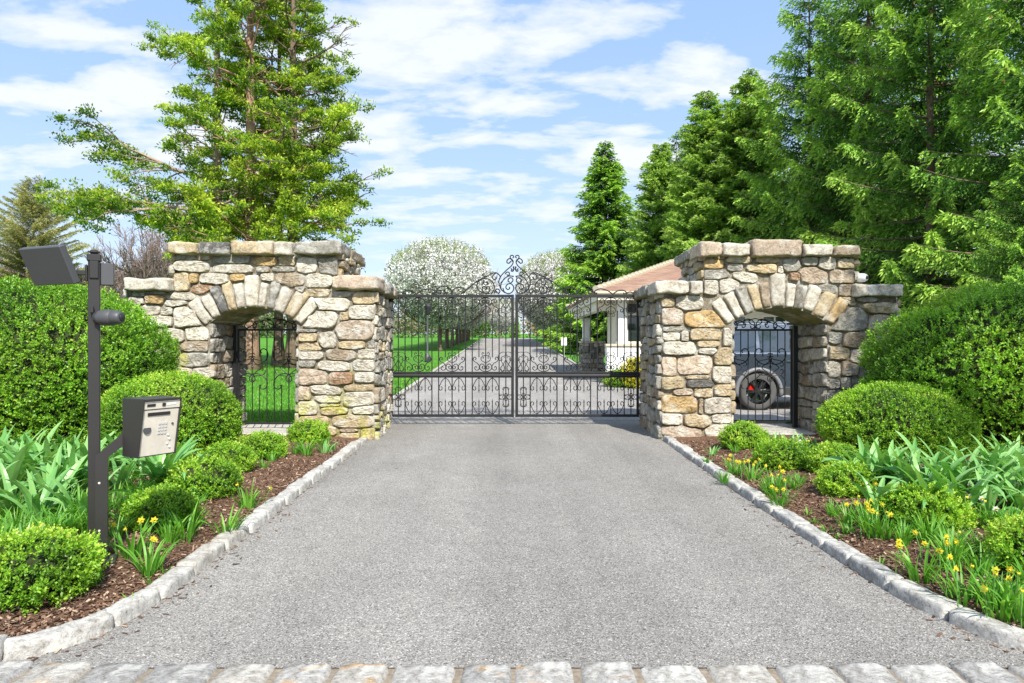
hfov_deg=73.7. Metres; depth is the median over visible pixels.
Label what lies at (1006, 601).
narrow leaf clump
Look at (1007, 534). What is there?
boxwood
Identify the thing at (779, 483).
daffodil clump
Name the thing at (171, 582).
kerb block
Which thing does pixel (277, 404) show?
lawn grass
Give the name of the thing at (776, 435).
tulip leaf clump
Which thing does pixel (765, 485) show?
narrow leaf clump
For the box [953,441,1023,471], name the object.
strap leaf bulb
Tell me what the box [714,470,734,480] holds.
kerb block
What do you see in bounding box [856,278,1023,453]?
boxwood hedge
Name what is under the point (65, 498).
strap leaf bulb
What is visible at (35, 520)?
narrow leaf clump
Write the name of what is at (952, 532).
narrow leaf clump
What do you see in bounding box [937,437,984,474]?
strap leaf bulb
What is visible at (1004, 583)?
narrow leaf clump
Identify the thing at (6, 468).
strap leaf bulb
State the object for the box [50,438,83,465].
strap leaf bulb
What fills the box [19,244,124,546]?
camera post
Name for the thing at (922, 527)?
narrow leaf clump
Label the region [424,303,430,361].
lamp post
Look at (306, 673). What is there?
paving sett
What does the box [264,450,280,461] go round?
narrow leaf clump
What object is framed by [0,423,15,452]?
strap leaf bulb
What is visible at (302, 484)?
kerb block
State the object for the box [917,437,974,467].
strap leaf bulb
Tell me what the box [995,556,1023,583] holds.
narrow leaf clump
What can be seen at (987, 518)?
narrow leaf clump
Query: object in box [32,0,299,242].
conifer tree
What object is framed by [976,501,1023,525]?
narrow leaf clump
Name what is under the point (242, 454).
boxwood
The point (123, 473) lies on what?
strap leaf bulb
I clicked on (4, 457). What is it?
strap leaf bulb
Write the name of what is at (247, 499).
daffodil clump
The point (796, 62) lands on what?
spruce tree
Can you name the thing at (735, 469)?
daffodil clump
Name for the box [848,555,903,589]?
kerb block
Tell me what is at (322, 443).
narrow leaf clump
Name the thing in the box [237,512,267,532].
kerb block
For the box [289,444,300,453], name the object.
narrow leaf clump
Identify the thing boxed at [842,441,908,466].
strap leaf bulb
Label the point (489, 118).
sky
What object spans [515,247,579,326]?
pear tree
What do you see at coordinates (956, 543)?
daffodil clump
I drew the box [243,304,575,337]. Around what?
distant wood
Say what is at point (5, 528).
narrow leaf clump
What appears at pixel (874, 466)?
strap leaf bulb
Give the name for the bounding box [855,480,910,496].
daffodil clump
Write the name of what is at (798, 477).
narrow leaf clump
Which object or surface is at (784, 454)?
boxwood
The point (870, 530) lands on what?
daffodil clump
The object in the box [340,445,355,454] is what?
kerb block
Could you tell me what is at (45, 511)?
narrow leaf clump
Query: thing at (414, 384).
kerb
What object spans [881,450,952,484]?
strap leaf bulb
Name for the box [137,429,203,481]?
strap leaf bulb
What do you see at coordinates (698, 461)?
kerb block
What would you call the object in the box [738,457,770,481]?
daffodil clump
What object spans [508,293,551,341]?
pear tree
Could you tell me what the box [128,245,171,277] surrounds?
bare tree
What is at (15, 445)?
strap leaf bulb
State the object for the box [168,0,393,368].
conifer tree
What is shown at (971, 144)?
spruce tree
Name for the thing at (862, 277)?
wall camera
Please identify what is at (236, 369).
side gate
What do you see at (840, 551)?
kerb block
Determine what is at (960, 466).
strap leaf bulb
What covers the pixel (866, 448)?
strap leaf bulb
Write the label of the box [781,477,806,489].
narrow leaf clump
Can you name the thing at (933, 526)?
narrow leaf clump
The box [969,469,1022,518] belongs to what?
strap leaf bulb
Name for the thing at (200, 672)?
paving sett
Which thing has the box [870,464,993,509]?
strap leaf bulb
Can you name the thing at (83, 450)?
strap leaf bulb
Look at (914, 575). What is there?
daffodil clump
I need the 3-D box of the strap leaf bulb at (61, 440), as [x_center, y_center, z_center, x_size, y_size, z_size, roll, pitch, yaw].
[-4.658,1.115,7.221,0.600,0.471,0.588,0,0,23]
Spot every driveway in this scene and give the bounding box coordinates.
[1,420,1023,667]
[391,338,639,419]
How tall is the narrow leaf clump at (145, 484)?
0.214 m
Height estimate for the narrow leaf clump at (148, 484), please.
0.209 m
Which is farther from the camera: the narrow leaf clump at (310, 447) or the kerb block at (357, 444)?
the kerb block at (357, 444)
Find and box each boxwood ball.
[86,367,244,462]
[813,379,985,462]
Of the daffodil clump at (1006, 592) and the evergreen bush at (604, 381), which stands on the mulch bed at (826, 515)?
the daffodil clump at (1006, 592)
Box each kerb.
[393,341,477,401]
[538,341,578,365]
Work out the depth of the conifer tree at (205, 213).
28.68 m
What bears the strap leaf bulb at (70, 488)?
on the mulch bed at (109, 571)
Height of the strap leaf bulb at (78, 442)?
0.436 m
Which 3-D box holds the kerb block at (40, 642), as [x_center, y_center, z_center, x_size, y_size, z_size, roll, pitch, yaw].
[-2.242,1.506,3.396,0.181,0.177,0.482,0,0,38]
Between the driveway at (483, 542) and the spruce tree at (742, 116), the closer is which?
the driveway at (483, 542)
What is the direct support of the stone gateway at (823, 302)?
on the ground at (402, 346)
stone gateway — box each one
[123,240,397,439]
[632,239,903,438]
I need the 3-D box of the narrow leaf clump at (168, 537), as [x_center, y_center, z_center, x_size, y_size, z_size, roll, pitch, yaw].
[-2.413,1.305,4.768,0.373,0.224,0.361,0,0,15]
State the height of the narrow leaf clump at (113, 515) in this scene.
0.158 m
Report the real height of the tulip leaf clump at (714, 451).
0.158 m
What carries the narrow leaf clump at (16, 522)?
on the mulch bed at (109, 571)
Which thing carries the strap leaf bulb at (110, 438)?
on the mulch bed at (109, 571)
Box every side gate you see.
[232,318,297,423]
[732,318,797,427]
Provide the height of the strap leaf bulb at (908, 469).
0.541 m
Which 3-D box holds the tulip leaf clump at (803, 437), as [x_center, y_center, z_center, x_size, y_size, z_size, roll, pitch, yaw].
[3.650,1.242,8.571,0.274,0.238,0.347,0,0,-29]
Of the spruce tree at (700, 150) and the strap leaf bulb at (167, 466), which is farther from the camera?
the spruce tree at (700, 150)
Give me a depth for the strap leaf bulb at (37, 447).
6.71 m
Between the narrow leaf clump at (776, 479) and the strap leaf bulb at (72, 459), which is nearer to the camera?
the strap leaf bulb at (72, 459)
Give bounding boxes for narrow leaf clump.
[0,494,24,514]
[0,506,21,532]
[0,506,42,526]
[0,509,16,521]
[0,515,47,531]
[1,495,26,518]
[1,516,33,542]
[2,512,42,529]
[10,501,50,522]
[18,510,63,528]
[20,512,76,535]
[25,500,82,524]
[28,516,78,533]
[31,509,69,526]
[40,496,78,519]
[46,500,85,535]
[51,483,87,502]
[53,512,84,527]
[56,505,87,526]
[66,510,109,534]
[67,482,87,508]
[71,493,124,517]
[109,466,142,486]
[109,480,127,509]
[109,492,128,517]
[109,512,140,537]
[110,509,118,523]
[116,486,136,498]
[118,476,152,495]
[123,474,152,496]
[137,479,174,491]
[147,503,184,535]
[154,509,190,544]
[178,502,213,529]
[181,501,207,528]
[183,487,212,505]
[256,458,272,468]
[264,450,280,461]
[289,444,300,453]
[295,439,318,456]
[313,435,331,445]
[710,469,732,483]
[726,441,746,452]
[756,477,777,492]
[769,471,791,485]
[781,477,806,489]
[791,471,808,483]
[820,498,847,516]
[822,496,870,524]
[836,519,859,534]
[863,516,909,539]
[888,520,919,546]
[890,511,929,536]
[893,521,918,536]
[907,508,958,543]
[907,522,938,542]
[915,518,951,534]
[919,530,983,567]
[931,521,975,542]
[932,523,979,555]
[944,541,1009,578]
[953,508,981,530]
[957,579,985,600]
[961,523,1000,553]
[963,563,1023,608]
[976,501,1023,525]
[978,509,1003,526]
[982,565,1022,594]
[990,588,1017,614]
[995,506,1023,518]
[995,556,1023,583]
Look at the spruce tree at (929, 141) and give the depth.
23.97 m
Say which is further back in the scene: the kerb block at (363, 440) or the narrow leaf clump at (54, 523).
the kerb block at (363, 440)
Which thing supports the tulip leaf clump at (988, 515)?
on the mulch bed at (826, 515)
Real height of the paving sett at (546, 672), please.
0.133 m
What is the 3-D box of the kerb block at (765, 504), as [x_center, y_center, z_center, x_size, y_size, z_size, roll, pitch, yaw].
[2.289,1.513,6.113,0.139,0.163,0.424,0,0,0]
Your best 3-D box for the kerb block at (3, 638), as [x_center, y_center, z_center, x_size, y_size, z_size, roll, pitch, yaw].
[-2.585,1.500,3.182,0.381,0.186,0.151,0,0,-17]
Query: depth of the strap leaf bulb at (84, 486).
5.95 m
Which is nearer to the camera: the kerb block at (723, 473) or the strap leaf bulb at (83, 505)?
the strap leaf bulb at (83, 505)
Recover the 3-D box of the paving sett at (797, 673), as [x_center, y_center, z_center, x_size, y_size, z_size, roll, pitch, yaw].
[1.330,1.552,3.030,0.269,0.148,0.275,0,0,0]
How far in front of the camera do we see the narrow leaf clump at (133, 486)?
5.89 m
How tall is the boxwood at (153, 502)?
0.370 m
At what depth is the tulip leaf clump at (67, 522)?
4.70 m
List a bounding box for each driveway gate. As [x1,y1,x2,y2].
[388,255,514,416]
[515,255,640,417]
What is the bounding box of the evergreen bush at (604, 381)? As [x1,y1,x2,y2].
[601,367,635,387]
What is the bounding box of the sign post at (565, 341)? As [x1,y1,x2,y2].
[561,338,566,355]
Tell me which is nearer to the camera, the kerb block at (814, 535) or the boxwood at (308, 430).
the kerb block at (814, 535)
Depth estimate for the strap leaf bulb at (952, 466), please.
5.62 m
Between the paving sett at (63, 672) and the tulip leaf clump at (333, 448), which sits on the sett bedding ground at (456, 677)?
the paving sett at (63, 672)
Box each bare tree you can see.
[0,261,29,275]
[61,266,116,292]
[67,263,124,299]
[82,222,180,289]
[104,247,173,307]
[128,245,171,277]
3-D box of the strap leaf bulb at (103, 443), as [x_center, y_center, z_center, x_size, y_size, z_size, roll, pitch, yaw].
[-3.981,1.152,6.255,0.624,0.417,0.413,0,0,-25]
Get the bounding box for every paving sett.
[0,661,31,682]
[14,662,91,682]
[76,661,149,682]
[140,662,216,682]
[210,663,273,682]
[273,663,331,682]
[330,663,389,682]
[391,664,454,682]
[461,664,510,682]
[515,661,573,682]
[579,662,637,682]
[641,665,708,682]
[707,664,777,682]
[775,664,843,682]
[833,661,899,682]
[891,663,965,682]
[950,662,1023,682]
[1007,663,1023,679]
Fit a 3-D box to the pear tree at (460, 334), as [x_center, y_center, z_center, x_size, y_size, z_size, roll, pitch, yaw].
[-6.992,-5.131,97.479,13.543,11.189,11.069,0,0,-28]
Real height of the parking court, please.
0.296 m
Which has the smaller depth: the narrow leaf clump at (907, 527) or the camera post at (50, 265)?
the camera post at (50, 265)
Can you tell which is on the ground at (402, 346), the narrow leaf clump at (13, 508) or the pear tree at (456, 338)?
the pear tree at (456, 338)
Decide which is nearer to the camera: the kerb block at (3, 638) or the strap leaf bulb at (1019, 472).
the kerb block at (3, 638)
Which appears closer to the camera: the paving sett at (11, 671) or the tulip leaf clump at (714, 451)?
the paving sett at (11, 671)
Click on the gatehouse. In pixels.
(636, 280)
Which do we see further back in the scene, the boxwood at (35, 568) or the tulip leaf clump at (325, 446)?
the tulip leaf clump at (325, 446)
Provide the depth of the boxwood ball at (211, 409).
7.79 m
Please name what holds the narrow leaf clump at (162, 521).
on the mulch bed at (109, 571)
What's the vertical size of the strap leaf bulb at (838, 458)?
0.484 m
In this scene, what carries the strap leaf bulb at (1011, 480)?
on the mulch bed at (826, 515)
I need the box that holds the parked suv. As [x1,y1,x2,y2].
[731,321,791,409]
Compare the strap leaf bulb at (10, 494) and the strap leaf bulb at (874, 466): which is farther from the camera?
the strap leaf bulb at (874, 466)
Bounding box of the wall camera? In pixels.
[856,273,867,282]
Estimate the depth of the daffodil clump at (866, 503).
5.17 m
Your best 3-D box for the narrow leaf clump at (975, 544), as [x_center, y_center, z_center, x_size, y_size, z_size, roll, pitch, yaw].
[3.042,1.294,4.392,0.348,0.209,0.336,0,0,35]
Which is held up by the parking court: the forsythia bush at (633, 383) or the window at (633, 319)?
the forsythia bush at (633, 383)
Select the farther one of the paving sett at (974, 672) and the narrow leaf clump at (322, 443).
the narrow leaf clump at (322, 443)
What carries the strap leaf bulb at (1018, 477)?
on the mulch bed at (826, 515)
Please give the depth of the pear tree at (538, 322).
92.85 m
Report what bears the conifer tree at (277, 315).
on the ground at (402, 346)
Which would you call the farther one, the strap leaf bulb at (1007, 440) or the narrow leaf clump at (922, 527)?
the strap leaf bulb at (1007, 440)
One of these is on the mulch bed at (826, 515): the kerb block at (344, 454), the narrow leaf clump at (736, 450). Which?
the narrow leaf clump at (736, 450)
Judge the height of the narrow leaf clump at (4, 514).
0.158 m
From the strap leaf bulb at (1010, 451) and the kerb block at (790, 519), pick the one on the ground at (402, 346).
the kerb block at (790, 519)
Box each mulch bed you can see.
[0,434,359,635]
[674,434,1023,628]
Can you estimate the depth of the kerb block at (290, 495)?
6.43 m
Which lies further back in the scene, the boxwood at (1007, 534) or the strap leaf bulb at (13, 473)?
the strap leaf bulb at (13, 473)
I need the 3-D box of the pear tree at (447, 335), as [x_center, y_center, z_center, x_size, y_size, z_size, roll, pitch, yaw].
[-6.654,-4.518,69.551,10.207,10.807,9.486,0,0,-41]
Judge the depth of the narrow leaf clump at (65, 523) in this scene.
4.72 m
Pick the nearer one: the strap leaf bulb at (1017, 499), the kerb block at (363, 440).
the strap leaf bulb at (1017, 499)
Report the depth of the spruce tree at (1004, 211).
26.73 m
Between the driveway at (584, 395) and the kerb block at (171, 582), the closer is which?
the kerb block at (171, 582)
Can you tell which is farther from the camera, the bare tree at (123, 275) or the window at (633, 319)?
the bare tree at (123, 275)
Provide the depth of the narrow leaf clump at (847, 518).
5.34 m
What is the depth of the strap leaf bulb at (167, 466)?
6.07 m
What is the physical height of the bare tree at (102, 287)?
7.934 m
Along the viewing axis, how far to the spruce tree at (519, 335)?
181.74 m
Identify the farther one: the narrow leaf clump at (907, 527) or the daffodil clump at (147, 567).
the narrow leaf clump at (907, 527)
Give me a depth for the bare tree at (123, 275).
69.24 m
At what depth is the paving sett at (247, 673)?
3.06 m
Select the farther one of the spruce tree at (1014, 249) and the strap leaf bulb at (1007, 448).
the spruce tree at (1014, 249)
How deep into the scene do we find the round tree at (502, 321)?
157.91 m
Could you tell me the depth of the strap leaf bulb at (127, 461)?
6.68 m
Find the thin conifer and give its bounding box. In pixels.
[0,175,101,290]
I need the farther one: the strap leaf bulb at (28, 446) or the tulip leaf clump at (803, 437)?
the tulip leaf clump at (803, 437)
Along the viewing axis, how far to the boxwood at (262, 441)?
8.08 m
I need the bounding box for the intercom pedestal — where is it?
[95,395,181,565]
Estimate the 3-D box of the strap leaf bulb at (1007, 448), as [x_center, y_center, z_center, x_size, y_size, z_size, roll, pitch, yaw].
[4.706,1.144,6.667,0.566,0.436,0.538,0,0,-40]
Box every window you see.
[626,313,641,343]
[733,315,746,325]
[761,315,791,324]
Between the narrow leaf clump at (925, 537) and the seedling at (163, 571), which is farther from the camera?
the narrow leaf clump at (925, 537)
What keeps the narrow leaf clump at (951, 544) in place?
on the mulch bed at (826, 515)
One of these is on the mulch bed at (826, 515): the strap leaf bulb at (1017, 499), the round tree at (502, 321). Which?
the strap leaf bulb at (1017, 499)
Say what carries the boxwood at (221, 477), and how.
on the mulch bed at (109, 571)
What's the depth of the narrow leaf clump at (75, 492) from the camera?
5.49 m
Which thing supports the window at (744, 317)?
in the gatehouse
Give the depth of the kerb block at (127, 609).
3.75 m
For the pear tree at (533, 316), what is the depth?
83.32 m
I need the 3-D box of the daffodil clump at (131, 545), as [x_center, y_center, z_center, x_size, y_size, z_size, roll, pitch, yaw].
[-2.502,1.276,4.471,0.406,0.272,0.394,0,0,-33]
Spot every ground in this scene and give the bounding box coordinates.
[9,668,1023,682]
[243,334,789,424]
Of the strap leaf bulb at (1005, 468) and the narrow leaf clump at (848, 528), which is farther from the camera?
the strap leaf bulb at (1005, 468)
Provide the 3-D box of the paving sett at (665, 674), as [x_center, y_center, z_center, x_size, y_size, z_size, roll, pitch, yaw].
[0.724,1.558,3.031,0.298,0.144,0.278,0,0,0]
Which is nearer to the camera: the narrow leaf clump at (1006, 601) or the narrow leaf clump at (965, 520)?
the narrow leaf clump at (1006, 601)
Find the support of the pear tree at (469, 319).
on the ground at (402, 346)
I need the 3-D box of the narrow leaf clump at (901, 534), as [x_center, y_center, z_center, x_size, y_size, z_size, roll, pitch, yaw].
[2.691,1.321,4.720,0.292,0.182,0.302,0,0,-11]
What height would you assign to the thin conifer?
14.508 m
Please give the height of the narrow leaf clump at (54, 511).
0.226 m
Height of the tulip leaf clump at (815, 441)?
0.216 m
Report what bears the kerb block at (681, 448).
on the ground at (402, 346)
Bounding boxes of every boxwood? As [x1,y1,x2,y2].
[0,521,112,616]
[115,481,202,532]
[152,454,243,500]
[197,439,258,472]
[236,429,291,459]
[285,418,331,443]
[716,419,770,449]
[749,437,808,471]
[803,440,858,473]
[810,459,886,498]
[873,481,980,533]
[977,510,1023,573]
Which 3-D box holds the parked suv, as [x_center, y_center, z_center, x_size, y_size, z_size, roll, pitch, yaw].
[6.705,0.511,15.550,4.810,1.928,2.260,0,0,0]
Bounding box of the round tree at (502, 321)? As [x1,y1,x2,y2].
[486,297,521,338]
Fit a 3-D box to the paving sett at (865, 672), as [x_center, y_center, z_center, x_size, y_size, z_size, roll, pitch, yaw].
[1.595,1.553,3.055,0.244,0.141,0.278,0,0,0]
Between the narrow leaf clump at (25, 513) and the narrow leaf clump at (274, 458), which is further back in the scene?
the narrow leaf clump at (274, 458)
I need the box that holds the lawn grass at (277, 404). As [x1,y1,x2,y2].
[243,363,439,424]
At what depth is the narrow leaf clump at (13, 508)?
5.12 m
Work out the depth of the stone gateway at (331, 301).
10.41 m
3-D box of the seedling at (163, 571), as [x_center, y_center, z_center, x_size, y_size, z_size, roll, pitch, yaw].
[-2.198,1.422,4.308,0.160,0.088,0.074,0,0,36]
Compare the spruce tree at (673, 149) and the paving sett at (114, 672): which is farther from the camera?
the spruce tree at (673, 149)
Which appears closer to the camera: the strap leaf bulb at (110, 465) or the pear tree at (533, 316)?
the strap leaf bulb at (110, 465)
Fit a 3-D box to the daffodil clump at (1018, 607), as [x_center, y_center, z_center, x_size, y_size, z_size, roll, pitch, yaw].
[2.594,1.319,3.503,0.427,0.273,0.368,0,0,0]
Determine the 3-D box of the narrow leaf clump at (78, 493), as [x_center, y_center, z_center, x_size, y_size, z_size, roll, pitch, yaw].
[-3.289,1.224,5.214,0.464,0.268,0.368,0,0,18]
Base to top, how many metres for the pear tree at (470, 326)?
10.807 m
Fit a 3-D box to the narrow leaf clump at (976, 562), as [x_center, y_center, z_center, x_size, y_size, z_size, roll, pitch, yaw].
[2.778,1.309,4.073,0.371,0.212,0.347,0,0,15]
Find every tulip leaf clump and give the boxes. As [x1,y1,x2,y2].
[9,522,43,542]
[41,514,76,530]
[316,440,335,453]
[328,443,337,451]
[701,456,712,462]
[706,444,721,455]
[768,430,783,440]
[775,433,802,441]
[788,430,813,448]
[804,435,827,447]
[977,504,1013,523]
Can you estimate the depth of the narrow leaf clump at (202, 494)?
5.85 m
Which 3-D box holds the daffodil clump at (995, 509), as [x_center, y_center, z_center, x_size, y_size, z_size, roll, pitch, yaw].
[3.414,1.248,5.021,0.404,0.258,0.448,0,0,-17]
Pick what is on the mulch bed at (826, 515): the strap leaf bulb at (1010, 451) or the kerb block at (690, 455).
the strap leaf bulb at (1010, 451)
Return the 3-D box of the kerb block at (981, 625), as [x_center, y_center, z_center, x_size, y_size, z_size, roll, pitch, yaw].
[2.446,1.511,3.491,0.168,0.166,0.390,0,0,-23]
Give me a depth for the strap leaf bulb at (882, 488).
5.47 m
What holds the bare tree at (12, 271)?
on the ground at (402, 346)
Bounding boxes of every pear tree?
[380,234,507,350]
[409,248,497,347]
[449,265,501,345]
[455,299,491,344]
[459,300,493,342]
[462,299,497,341]
[464,301,495,340]
[466,314,487,340]
[468,306,500,339]
[501,261,571,341]
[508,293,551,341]
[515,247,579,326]
[518,305,548,341]
[520,306,554,341]
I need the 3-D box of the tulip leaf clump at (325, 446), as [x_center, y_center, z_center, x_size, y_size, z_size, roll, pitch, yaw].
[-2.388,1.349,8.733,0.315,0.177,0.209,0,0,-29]
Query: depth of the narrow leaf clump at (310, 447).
8.44 m
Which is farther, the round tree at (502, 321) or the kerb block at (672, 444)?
the round tree at (502, 321)
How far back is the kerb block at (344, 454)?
8.70 m
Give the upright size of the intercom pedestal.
1.130 m
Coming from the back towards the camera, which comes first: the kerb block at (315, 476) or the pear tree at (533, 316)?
the pear tree at (533, 316)
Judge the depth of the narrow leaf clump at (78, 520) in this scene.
4.78 m
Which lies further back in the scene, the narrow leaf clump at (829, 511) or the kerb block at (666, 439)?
the kerb block at (666, 439)
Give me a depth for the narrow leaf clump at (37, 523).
4.63 m
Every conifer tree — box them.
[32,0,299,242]
[147,0,392,370]
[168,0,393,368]
[194,0,362,365]
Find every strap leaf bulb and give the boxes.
[0,420,76,460]
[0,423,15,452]
[0,437,79,483]
[0,439,38,465]
[0,445,44,491]
[0,448,51,469]
[0,460,18,478]
[0,461,44,511]
[0,463,76,521]
[0,471,43,517]
[1,438,50,491]
[6,434,64,468]
[8,455,86,506]
[9,428,55,445]
[10,438,58,449]
[16,425,47,446]
[21,443,110,485]
[31,465,131,524]
[33,425,106,453]
[35,459,87,494]
[37,441,109,470]
[39,441,113,494]
[39,471,110,521]
[47,442,122,496]
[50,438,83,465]
[51,430,115,453]
[64,436,128,460]
[77,431,122,467]
[78,457,153,495]
[102,446,122,469]
[110,441,145,477]
[128,442,186,486]
[129,454,181,473]
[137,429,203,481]
[139,429,210,480]
[145,450,208,480]
[820,439,911,466]
[834,446,909,479]
[838,434,877,463]
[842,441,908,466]
[849,464,905,515]
[855,437,924,485]
[863,434,933,485]
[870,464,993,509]
[874,453,972,491]
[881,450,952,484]
[886,430,955,467]
[907,448,1007,490]
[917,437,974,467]
[917,453,1017,507]
[920,451,990,482]
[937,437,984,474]
[941,450,1023,504]
[946,444,1023,499]
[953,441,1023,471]
[967,430,1023,452]
[968,432,1019,456]
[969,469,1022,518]
[972,442,1018,475]
[972,452,1022,490]
[973,460,1023,514]
[976,437,1023,469]
[986,435,1019,462]
[990,470,1023,510]
[994,450,1023,490]
[1001,453,1021,475]
[1002,435,1016,455]
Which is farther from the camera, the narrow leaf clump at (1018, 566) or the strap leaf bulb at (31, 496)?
the strap leaf bulb at (31, 496)
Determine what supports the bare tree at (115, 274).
on the ground at (402, 346)
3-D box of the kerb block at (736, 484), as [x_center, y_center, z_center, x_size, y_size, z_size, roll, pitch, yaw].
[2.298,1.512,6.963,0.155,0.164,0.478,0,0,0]
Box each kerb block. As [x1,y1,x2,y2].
[0,634,8,661]
[3,610,113,661]
[100,588,161,625]
[146,566,194,599]
[176,542,224,574]
[211,524,249,550]
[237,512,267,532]
[253,497,285,518]
[275,488,299,504]
[287,478,311,493]
[302,470,321,483]
[313,465,331,475]
[323,457,340,468]
[332,450,349,461]
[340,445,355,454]
[347,441,360,449]
[356,437,367,445]
[663,436,676,443]
[669,441,680,449]
[676,444,692,454]
[683,451,699,461]
[693,456,712,468]
[704,463,723,475]
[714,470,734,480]
[725,478,748,493]
[740,486,764,502]
[754,497,783,514]
[772,509,809,529]
[795,524,835,548]
[822,540,864,564]
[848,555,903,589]
[889,579,963,619]
[948,607,1023,651]
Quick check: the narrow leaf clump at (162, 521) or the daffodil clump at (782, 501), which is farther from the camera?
the daffodil clump at (782, 501)
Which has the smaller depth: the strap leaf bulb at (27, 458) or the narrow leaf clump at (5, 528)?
the narrow leaf clump at (5, 528)
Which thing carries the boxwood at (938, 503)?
on the mulch bed at (826, 515)
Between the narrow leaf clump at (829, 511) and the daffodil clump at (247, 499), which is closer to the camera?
the narrow leaf clump at (829, 511)
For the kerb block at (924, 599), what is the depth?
3.84 m
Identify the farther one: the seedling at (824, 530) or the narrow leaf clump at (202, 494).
the narrow leaf clump at (202, 494)
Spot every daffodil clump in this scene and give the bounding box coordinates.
[109,516,157,559]
[113,533,184,577]
[158,502,205,543]
[198,502,253,535]
[230,480,272,509]
[720,454,753,475]
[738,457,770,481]
[759,464,802,494]
[760,477,804,506]
[840,498,912,539]
[842,495,894,529]
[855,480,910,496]
[886,537,952,584]
[912,523,981,571]
[923,550,1004,607]
[959,494,1004,528]
[961,565,1023,622]
[978,571,1023,628]
[997,478,1023,506]
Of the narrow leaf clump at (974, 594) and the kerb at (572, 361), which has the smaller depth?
the narrow leaf clump at (974, 594)
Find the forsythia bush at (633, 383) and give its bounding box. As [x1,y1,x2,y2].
[620,355,640,387]
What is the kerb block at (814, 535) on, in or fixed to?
on the ground at (402, 346)
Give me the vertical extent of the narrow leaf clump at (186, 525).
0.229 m
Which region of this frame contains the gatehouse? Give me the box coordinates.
[566,258,791,371]
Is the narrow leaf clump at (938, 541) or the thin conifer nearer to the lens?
the narrow leaf clump at (938, 541)
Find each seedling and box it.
[159,565,172,572]
[820,523,834,532]
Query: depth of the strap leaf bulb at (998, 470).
5.95 m
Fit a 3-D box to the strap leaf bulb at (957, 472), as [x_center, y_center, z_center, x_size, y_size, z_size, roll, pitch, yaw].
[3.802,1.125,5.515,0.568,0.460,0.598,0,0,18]
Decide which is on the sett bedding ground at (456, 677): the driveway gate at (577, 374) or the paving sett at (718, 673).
the paving sett at (718, 673)
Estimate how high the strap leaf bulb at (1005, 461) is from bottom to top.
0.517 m
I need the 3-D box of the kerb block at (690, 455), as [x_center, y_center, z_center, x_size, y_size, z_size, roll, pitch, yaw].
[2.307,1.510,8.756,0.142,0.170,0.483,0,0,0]
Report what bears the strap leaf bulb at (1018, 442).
on the mulch bed at (826, 515)
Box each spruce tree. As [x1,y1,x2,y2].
[508,314,520,337]
[535,141,637,353]
[605,142,688,326]
[635,131,698,250]
[653,90,753,261]
[685,68,805,246]
[727,0,913,283]
[769,0,976,326]
[773,1,922,283]
[799,0,1023,325]
[848,0,1023,325]
[896,0,1023,311]
[949,144,1023,298]
[961,97,1020,277]
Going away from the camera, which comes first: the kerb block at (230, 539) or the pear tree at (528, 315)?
the kerb block at (230, 539)
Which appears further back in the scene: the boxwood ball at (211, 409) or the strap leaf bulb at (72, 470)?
the boxwood ball at (211, 409)
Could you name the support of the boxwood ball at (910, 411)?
on the mulch bed at (826, 515)
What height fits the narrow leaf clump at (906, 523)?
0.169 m
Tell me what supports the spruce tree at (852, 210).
on the ground at (402, 346)
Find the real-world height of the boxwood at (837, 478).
0.358 m
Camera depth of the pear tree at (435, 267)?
57.60 m
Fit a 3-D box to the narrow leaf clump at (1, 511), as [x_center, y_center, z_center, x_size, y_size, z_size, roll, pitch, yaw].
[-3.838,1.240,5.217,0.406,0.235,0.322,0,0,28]
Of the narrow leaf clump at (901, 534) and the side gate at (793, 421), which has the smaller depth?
the narrow leaf clump at (901, 534)
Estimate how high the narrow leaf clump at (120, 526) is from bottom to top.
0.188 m
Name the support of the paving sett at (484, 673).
on the sett bedding ground at (456, 677)
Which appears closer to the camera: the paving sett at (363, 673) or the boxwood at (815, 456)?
the paving sett at (363, 673)
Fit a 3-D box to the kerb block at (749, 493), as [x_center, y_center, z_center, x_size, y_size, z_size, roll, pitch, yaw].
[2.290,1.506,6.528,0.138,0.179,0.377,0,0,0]
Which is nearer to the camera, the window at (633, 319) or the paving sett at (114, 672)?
the paving sett at (114, 672)
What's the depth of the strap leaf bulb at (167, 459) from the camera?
6.21 m
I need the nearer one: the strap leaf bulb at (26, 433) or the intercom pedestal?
the intercom pedestal
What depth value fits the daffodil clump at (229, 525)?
5.14 m
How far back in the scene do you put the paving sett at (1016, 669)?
3.11 m
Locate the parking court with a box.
[586,369,789,419]
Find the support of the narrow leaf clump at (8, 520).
on the mulch bed at (109, 571)
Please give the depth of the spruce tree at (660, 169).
45.30 m
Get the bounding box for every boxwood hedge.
[0,272,181,449]
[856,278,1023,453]
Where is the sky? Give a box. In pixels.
[0,0,1023,333]
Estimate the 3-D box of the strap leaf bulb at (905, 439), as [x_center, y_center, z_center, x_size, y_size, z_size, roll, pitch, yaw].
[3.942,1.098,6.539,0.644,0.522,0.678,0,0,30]
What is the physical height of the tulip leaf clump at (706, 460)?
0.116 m
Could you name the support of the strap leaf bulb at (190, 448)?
on the mulch bed at (109, 571)
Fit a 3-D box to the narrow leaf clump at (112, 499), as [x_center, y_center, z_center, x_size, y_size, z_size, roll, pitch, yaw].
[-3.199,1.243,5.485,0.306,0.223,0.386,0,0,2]
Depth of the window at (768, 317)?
22.28 m

